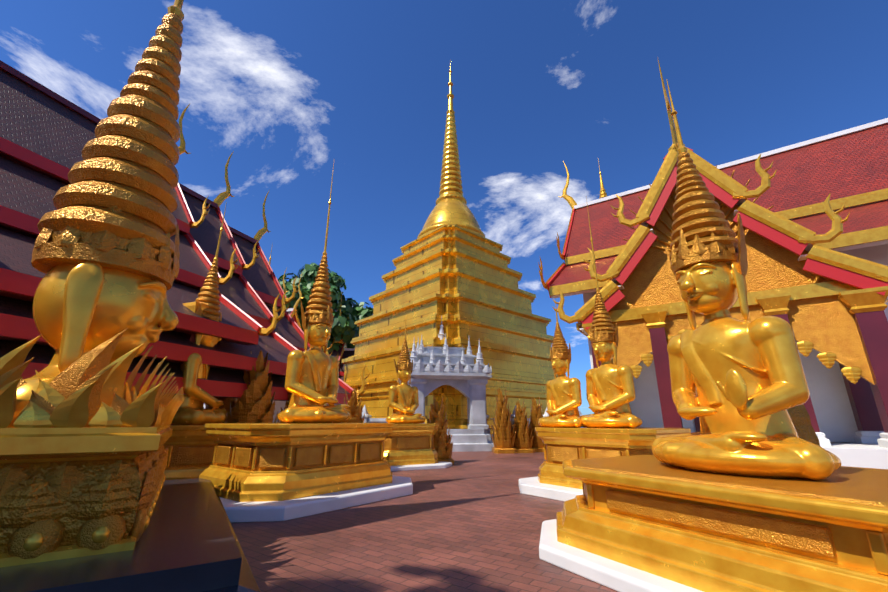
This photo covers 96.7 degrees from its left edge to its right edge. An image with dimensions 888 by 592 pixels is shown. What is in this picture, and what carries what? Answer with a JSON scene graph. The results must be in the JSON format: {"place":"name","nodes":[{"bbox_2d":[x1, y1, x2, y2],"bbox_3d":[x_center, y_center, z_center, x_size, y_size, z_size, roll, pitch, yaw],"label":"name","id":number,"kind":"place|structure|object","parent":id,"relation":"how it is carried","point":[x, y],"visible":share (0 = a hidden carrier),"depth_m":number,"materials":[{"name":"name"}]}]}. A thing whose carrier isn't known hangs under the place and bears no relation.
{"place":"outdoors","nodes":[
{"label":"outdoors","id":0,"kind":"place"},
{"bbox_2d":[203,268,303,422],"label":"hall","id":1,"kind":"structure","parent":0,"point":[292,312],"depth_m":31.05,"materials":[{"name":"red"}]},
{"bbox_2d":[231,451,617,591],"bbox_3d":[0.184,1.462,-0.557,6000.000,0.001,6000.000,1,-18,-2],"label":"ground","id":2,"kind":"structure","parent":0,"point":[470,521],"depth_m":5.38,"materials":[{"name":"red brick"}]},
{"bbox_2d":[0,328,259,591],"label":"pedestal","id":3,"kind":"object","parent":2,"relation":"on","point":[92,499],"visible":0.98,"depth_m":3.54,"materials":[{"name":"gold metal"}]},
{"bbox_2d":[7,0,183,426],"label":"buddha statue","id":4,"kind":"object","parent":3,"relation":"on","point":[115,201],"depth_m":5.48,"materials":[{"name":"gold metal"}]},
{"bbox_2d":[0,60,369,424],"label":"hall","id":5,"kind":"structure","parent":2,"relation":"on","point":[46,134],"depth_m":11.93,"materials":[{"name":"red"}]},
{"bbox_2d":[163,425,217,479],"bbox_3d":[-6.787,4.071,10.127,3.200,1.450,2.600,7,-19,-21],"label":"pedestal","id":6,"kind":"object","parent":2,"relation":"on","point":[191,448],"visible":0.12,"depth_m":9.25,"materials":[{"name":"gold metal"}]},
{"bbox_2d":[171,202,226,424],"bbox_3d":[-6.563,0.292,11.413,1.408,6.680,2.056,7,-19,-21],"label":"buddha statue","id":7,"kind":"object","parent":6,"relation":"on","point":[191,409],"depth_m":10.35,"materials":[{"name":"gold metal"}]},
{"bbox_2d":[203,397,238,422],"bbox_3d":[-7.913,4.267,14.012,2.000,3.413,2.000,1,-18,-2],"label":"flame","id":8,"kind":"object","parent":2,"relation":"on","point":[226,401],"visible":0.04,"depth_m":13.76,"materials":[{"name":"gold metal"}]},
{"bbox_2d":[224,351,278,422],"bbox_3d":[-5.734,3.458,11.825,2.125,3.641,2.125,1,-18,-2],"label":"sculpture","id":9,"kind":"object","parent":2,"relation":"on","point":[253,404],"visible":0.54,"depth_m":11.60,"materials":[{"name":"gold metal"}]},
{"bbox_2d":[277,392,290,422],"bbox_3d":[-4.881,4.119,13.116,1.750,3.156,1.750,1,-18,-2],"label":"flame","id":10,"kind":"object","parent":2,"relation":"on","point":[286,404],"visible":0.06,"depth_m":13.04,"materials":[{"name":"gold metal"}]},
{"bbox_2d":[199,423,412,522],"bbox_3d":[-3.142,3.662,8.914,3.800,1.500,4.600,-13,-22,36],"label":"pedestal","id":11,"kind":"object","parent":2,"relation":"on","point":[261,472],"visible":0.92,"depth_m":7.51,"materials":[{"name":"gold metal"}]},
{"bbox_2d":[277,164,349,422],"bbox_3d":[-2.959,-0.499,10.100,1.262,7.283,1.842,-11,-21,31],"label":"buddha statue","id":12,"kind":"object","parent":11,"relation":"on","point":[312,380],"depth_m":9.27,"materials":[{"name":"gold metal"}]},
{"bbox_2d":[278,262,372,352],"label":"tree","id":13,"kind":"object","parent":2,"relation":"on","point":[345,326],"visible":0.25,"depth_m":41.34,"materials":[{"name":"green plant"}]},
{"bbox_2d":[327,317,354,405],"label":"hall","id":14,"kind":"structure","parent":2,"relation":"on","point":[341,353],"depth_m":38.97,"materials":[{"name":"red"}]},
{"bbox_2d":[332,295,342,343],"bbox_3d":[-10.631,2.127,40.294,1.120,5.500,1.065,1,-18,-2],"label":"needle","id":15,"kind":"object","parent":14,"relation":"on","point":[336,341],"visible":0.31,"depth_m":39.39,"materials":[{"name":"gold metal"}]},
{"bbox_2d":[344,388,364,422],"bbox_3d":[-2.966,4.242,12.515,1.508,2.560,1.500,1,-18,-2],"label":"sculpture","id":16,"kind":"object","parent":2,"relation":"on","point":[354,410],"visible":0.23,"depth_m":12.50,"materials":[{"name":"gold metal"}]},
{"bbox_2d":[361,405,387,422],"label":"wall","id":17,"kind":"structure","parent":2,"relation":"on","point":[368,418],"depth_m":24.47,"materials":[{"name":"white paint"}]},
{"bbox_2d":[383,423,451,470],"bbox_3d":[-1.537,5.447,14.493,3.200,1.450,2.900,9,-19,-26],"label":"pedestal","id":18,"kind":"object","parent":2,"relation":"on","point":[407,447],"visible":0.62,"depth_m":13.65,"materials":[{"name":"gold metal"}]},
{"bbox_2d":[385,322,424,423],"bbox_3d":[-1.440,2.729,15.187,1.562,4.265,1.068,11,-20,-30],"label":"buddha statue","id":19,"kind":"object","parent":18,"relation":"on","point":[403,400],"depth_m":14.78,"materials":[{"name":"gold metal"}]},
{"bbox_2d":[427,396,453,464],"bbox_3d":[-0.292,5.199,15.444,1.307,2.496,1.297,1,-18,-2],"label":"sculpture","id":20,"kind":"object","parent":2,"relation":"on","point":[442,445],"visible":0.69,"depth_m":15.10,"materials":[{"name":"gold metal"}]},
{"bbox_2d":[399,316,493,451],"bbox_3d":[-0.152,5.118,24.507,5.600,8.100,5.600,3,-18,-9],"label":"shrine","id":21,"kind":"object","parent":2,"relation":"on","point":[457,368],"visible":0.69,"depth_m":22.28,"materials":[{"name":"white paint"}]},
{"bbox_2d":[342,61,557,433],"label":"chedi","id":22,"kind":"structure","parent":2,"relation":"on","point":[456,273],"depth_m":29.30,"materials":[{"name":"gold metal"}]},
{"bbox_2d":[490,387,516,453],"bbox_3d":[3.025,6.403,20.528,1.307,3.256,1.317,1,-18,-2],"label":"sculpture","id":23,"kind":"object","parent":2,"relation":"on","point":[503,439],"visible":1,"depth_m":20.07,"materials":[{"name":"gold metal"}]},
{"bbox_2d":[513,401,534,452],"bbox_3d":[4.022,6.815,20.750,1.226,2.605,1.225,1,-18,-2],"label":"sculpture","id":24,"kind":"object","parent":2,"relation":"on","point":[523,442],"visible":0.9,"depth_m":20.31,"materials":[{"name":"gold metal"}]},
{"bbox_2d":[487,405,581,426],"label":"wall","id":25,"kind":"structure","parent":2,"relation":"on","point":[513,414],"depth_m":25.57,"materials":[{"name":"white paint"}]},
{"bbox_2d":[528,397,545,451],"bbox_3d":[5.002,6.872,21.291,1.253,2.822,1.256,1,-18,-2],"label":"sculpture","id":26,"kind":"object","parent":2,"relation":"on","point":[535,417],"visible":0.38,"depth_m":21.06,"materials":[{"name":"gold metal"}]},
{"bbox_2d":[518,427,690,501],"bbox_3d":[3.761,3.719,8.929,3.100,1.400,3.900,13,-22,-35],"label":"pedestal","id":27,"kind":"object","parent":2,"relation":"on","point":[551,480],"visible":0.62,"depth_m":8.37,"materials":[{"name":"gold metal"}]},
{"bbox_2d":[538,300,582,427],"bbox_3d":[2.862,1.610,10.057,0.899,3.397,1.315,11,-20,-30],"label":"buddha statue","id":28,"kind":"object","parent":27,"relation":"on","point":[563,397],"depth_m":9.71,"materials":[{"name":"gold metal"}]},
{"bbox_2d":[579,197,642,427],"bbox_3d":[3.758,0.129,9.858,1.070,6.120,1.562,11,-20,-30],"label":"buddha statue","id":29,"kind":"object","parent":27,"relation":"on","point":[610,391],"depth_m":9.17,"materials":[{"name":"gold metal"}]},
{"bbox_2d":[538,60,887,468],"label":"hall","id":30,"kind":"structure","parent":2,"relation":"on","point":[814,214],"depth_m":13.38,"materials":[{"name":"gold metal"}]},
{"bbox_2d":[598,160,606,198],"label":"spire","id":31,"kind":"structure","parent":30,"relation":"on","point":[603,193],"depth_m":26.33,"materials":[{"name":"gold metal"}]},
{"bbox_2d":[539,455,887,591],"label":"pedestal","id":32,"kind":"object","parent":2,"relation":"on","point":[643,523],"visible":0.85,"depth_m":3.56,"materials":[{"name":"gold metal"}]},
{"bbox_2d":[652,79,840,479],"bbox_3d":[3.309,-0.711,5.298,1.308,5.765,1.910,7,-19,-21],"label":"buddha statue","id":33,"kind":"object","parent":32,"relation":"on","point":[745,380],"depth_m":4.62,"materials":[{"name":"gold metal"}]},
{"bbox_2d":[787,404,819,445],"bbox_3d":[5.092,1.673,5.688,0.900,1.375,0.319,10,-20,-28],"label":"plaque","id":34,"kind":"object","parent":32,"relation":"on","point":[800,417],"visible":0.23,"depth_m":5.54,"materials":[{"name":"gold metal"}]},
{"bbox_2d":[0,0,887,414],"label":"sky","id":35,"kind":"structure","parent":0,"point":[297,89],"materials":[{"name":"blue"}]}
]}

